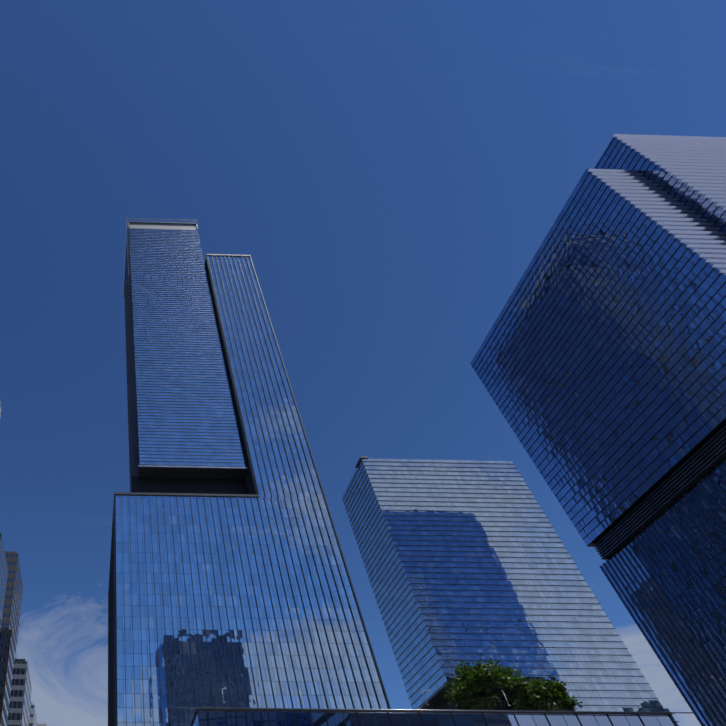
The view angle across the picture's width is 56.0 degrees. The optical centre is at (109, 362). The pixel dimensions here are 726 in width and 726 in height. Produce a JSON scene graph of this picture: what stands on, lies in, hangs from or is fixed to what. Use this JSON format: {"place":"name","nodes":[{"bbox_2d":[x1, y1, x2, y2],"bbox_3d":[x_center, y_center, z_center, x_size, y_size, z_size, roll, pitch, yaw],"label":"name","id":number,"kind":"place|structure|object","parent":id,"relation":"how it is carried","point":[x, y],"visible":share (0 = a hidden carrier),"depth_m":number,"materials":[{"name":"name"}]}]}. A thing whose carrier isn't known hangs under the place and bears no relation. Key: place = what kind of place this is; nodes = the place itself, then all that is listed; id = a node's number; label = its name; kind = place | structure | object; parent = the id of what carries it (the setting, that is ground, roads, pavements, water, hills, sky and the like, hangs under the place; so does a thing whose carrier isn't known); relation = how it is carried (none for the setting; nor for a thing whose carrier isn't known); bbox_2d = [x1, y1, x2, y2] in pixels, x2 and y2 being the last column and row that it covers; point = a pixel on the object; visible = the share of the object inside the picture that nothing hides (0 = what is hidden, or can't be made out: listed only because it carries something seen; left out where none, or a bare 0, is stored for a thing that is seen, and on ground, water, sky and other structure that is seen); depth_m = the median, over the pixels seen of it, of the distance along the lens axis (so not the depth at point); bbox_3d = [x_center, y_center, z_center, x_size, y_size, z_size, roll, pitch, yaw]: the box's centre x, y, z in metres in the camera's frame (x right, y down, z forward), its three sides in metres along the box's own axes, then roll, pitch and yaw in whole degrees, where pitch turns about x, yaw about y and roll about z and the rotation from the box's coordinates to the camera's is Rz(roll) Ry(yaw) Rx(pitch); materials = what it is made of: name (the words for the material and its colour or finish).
{"place":"outdoors","nodes":[
{"label":"outdoors","id":0,"kind":"place"},
{"bbox_2d":[0,533,7,628],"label":"building","id":1,"kind":"structure","parent":0,"point":[3,572],"depth_m":183.37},
{"bbox_2d":[0,627,14,725],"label":"building","id":2,"kind":"structure","parent":0,"point":[4,635],"depth_m":178.54,"materials":[{"name":"grey concrete"}]},
{"bbox_2d":[0,630,11,725],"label":"building stripe","id":3,"kind":"object","parent":2,"relation":"attached to","point":[3,692],"visible":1,"depth_m":172.46,"materials":[{"name":"grey"}]},
{"bbox_2d":[1,551,22,658],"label":"building","id":4,"kind":"structure","parent":0,"point":[12,604],"depth_m":244.71,"materials":[{"name":"grey concrete"}]},
{"bbox_2d":[28,702,37,725],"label":"building","id":5,"kind":"structure","parent":0,"point":[32,719],"depth_m":252.54,"materials":[{"name":"white concrete"}]},
{"bbox_2d":[122,218,197,297],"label":"tower crown frame","id":6,"kind":"object","parent":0,"point":[138,219],"visible":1,"depth_m":226.00,"materials":[{"name":"grey metal"}]},
{"bbox_2d":[129,223,195,229],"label":"parapet","id":7,"kind":"structure","parent":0,"point":[162,226],"depth_m":224.63,"materials":[{"name":"grey metal"}]},
{"bbox_2d":[124,229,247,486],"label":"tower louvres","id":8,"kind":"object","parent":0,"point":[134,443],"visible":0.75,"depth_m":178.29,"materials":[{"name":"metal"}]},
{"bbox_2d":[129,228,244,466],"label":"glass facade","id":9,"kind":"structure","parent":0,"point":[184,413],"depth_m":169.20,"materials":[{"name":"blue glass"}]},
{"bbox_2d":[138,467,246,479],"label":"soffit","id":10,"kind":"structure","parent":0,"point":[190,473],"depth_m":144.19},
{"bbox_2d":[204,264,252,494],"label":"tower slot","id":11,"kind":"object","parent":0,"point":[247,485],"visible":0.07,"depth_m":152.41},
{"bbox_2d":[116,256,388,725],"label":"glass facade","id":12,"kind":"structure","parent":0,"point":[129,636],"depth_m":120.02,"materials":[{"name":"blue glass"}]},
{"bbox_2d":[130,477,245,493],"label":"recessed wall","id":13,"kind":"structure","parent":12,"relation":"on","point":[183,485],"depth_m":143.99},
{"bbox_2d":[0,0,725,725],"label":"sky","id":14,"kind":"structure","parent":0,"point":[389,174],"materials":[{"name":"blue"}]},
{"bbox_2d":[418,683,557,709],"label":"tower soffit","id":15,"kind":"structure","parent":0,"point":[437,698],"depth_m":147.98,"materials":[{"name":"grey metal"}]},
{"bbox_2d":[342,458,664,711],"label":"tower","id":16,"kind":"structure","parent":0,"point":[548,662],"depth_m":163.57,"materials":[{"name":"blue glass"}]},
{"bbox_2d":[355,456,367,467],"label":"tower roof cap","id":17,"kind":"object","parent":16,"relation":"attached to","point":[360,458],"visible":0.57,"depth_m":192.95,"materials":[{"name":"grey metal"}]},
{"bbox_3d":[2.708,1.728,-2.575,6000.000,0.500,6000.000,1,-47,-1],"label":"ground","id":18,"kind":"structure","parent":0,"visible":0},
{"bbox_2d":[7,659,31,725],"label":"building","id":19,"kind":"structure","parent":18,"relation":"on","point":[20,702],"depth_m":209.52,"materials":[{"name":"white concrete"}]},
{"bbox_2d":[108,254,390,725],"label":"tower fins","id":20,"kind":"object","parent":18,"relation":"on","point":[112,661],"visible":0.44,"depth_m":127.15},
{"bbox_2d":[190,708,675,725],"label":"railing frame","id":21,"kind":"object","parent":18,"relation":"on","point":[197,709],"visible":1,"depth_m":68.21,"materials":[{"name":"grey metal"}]},
{"bbox_2d":[192,710,674,725],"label":"glass railing","id":22,"kind":"object","parent":21,"relation":"attached to","point":[254,718],"depth_m":67.82,"materials":[{"name":"clear glass"}]},
{"bbox_2d":[176,707,693,713],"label":"podium rails","id":23,"kind":"object","parent":21,"relation":"attached to","point":[513,711],"visible":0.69,"depth_m":67.95,"materials":[{"name":"grey metal"}]},
{"bbox_2d":[342,461,657,708],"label":"tower fins","id":24,"kind":"object","parent":18,"relation":"on","point":[464,572],"visible":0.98,"depth_m":167.79,"materials":[{"name":"grey metal"}]},
{"bbox_2d":[531,692,568,710],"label":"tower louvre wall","id":25,"kind":"structure","parent":24,"relation":"attached to","point":[553,707],"depth_m":141.85,"materials":[{"name":"grey metal"}]},
{"bbox_2d":[601,458,725,725],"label":"glass facade","id":26,"kind":"structure","parent":18,"relation":"on","point":[718,492],"depth_m":108.78,"materials":[{"name":"blue glass"}]},
{"bbox_2d":[595,424,725,559],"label":"tower band","id":27,"kind":"object","parent":26,"relation":"on","point":[682,492],"visible":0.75,"depth_m":112.72,"materials":[{"name":"black"}]},
{"bbox_2d":[470,168,725,546],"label":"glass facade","id":28,"kind":"structure","parent":27,"relation":"on","point":[718,404],"depth_m":124.88,"materials":[{"name":"blue glass"}]},
{"bbox_2d":[472,172,725,545],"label":"tower fins","id":29,"kind":"object","parent":28,"relation":"attached to","point":[606,351],"visible":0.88,"depth_m":126.51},
{"bbox_2d":[588,169,725,272],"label":"tower blades","id":30,"kind":"object","parent":28,"relation":"attached to","point":[625,174],"visible":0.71,"depth_m":117.70,"materials":[{"name":"grey metal"}]},
{"bbox_2d":[594,137,725,231],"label":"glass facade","id":31,"kind":"structure","parent":28,"relation":"on","point":[716,215],"depth_m":124.83,"materials":[{"name":"blue glass"}]},
{"bbox_2d":[595,137,725,234],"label":"tower fins","id":32,"kind":"object","parent":31,"relation":"attached to","point":[660,181],"visible":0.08,"depth_m":126.35,"materials":[{"name":"grey metal"}]},
{"bbox_2d":[613,134,725,209],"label":"tower blades","id":33,"kind":"object","parent":31,"relation":"attached to","point":[678,150],"visible":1,"depth_m":129.55,"materials":[{"name":"grey metal"}]},
{"bbox_2d":[593,426,725,559],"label":"ventilation louvers","id":34,"kind":"object","parent":27,"relation":"attached to","point":[668,488],"visible":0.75,"depth_m":112.74,"materials":[{"name":"black metal"}]},
{"bbox_2d":[599,461,725,725],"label":"tower fins","id":35,"kind":"object","parent":26,"relation":"attached to","point":[718,487],"visible":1,"depth_m":109.02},
{"bbox_2d":[664,708,678,725],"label":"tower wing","id":36,"kind":"structure","parent":18,"relation":"on","point":[667,710],"depth_m":139.92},
{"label":"terrace planter","id":37,"kind":"object","parent":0,"visible":0},
{"bbox_2d":[443,656,533,709],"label":"zelkova tree","id":38,"kind":"object","parent":37,"relation":"in","point":[479,674],"visible":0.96,"depth_m":95.73,"materials":[{"name":"green plant"}]},
{"bbox_2d":[513,675,582,710],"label":"zelkova tree","id":39,"kind":"object","parent":37,"relation":"in","point":[558,695],"visible":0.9,"depth_m":95.75,"materials":[{"name":"green plant"}]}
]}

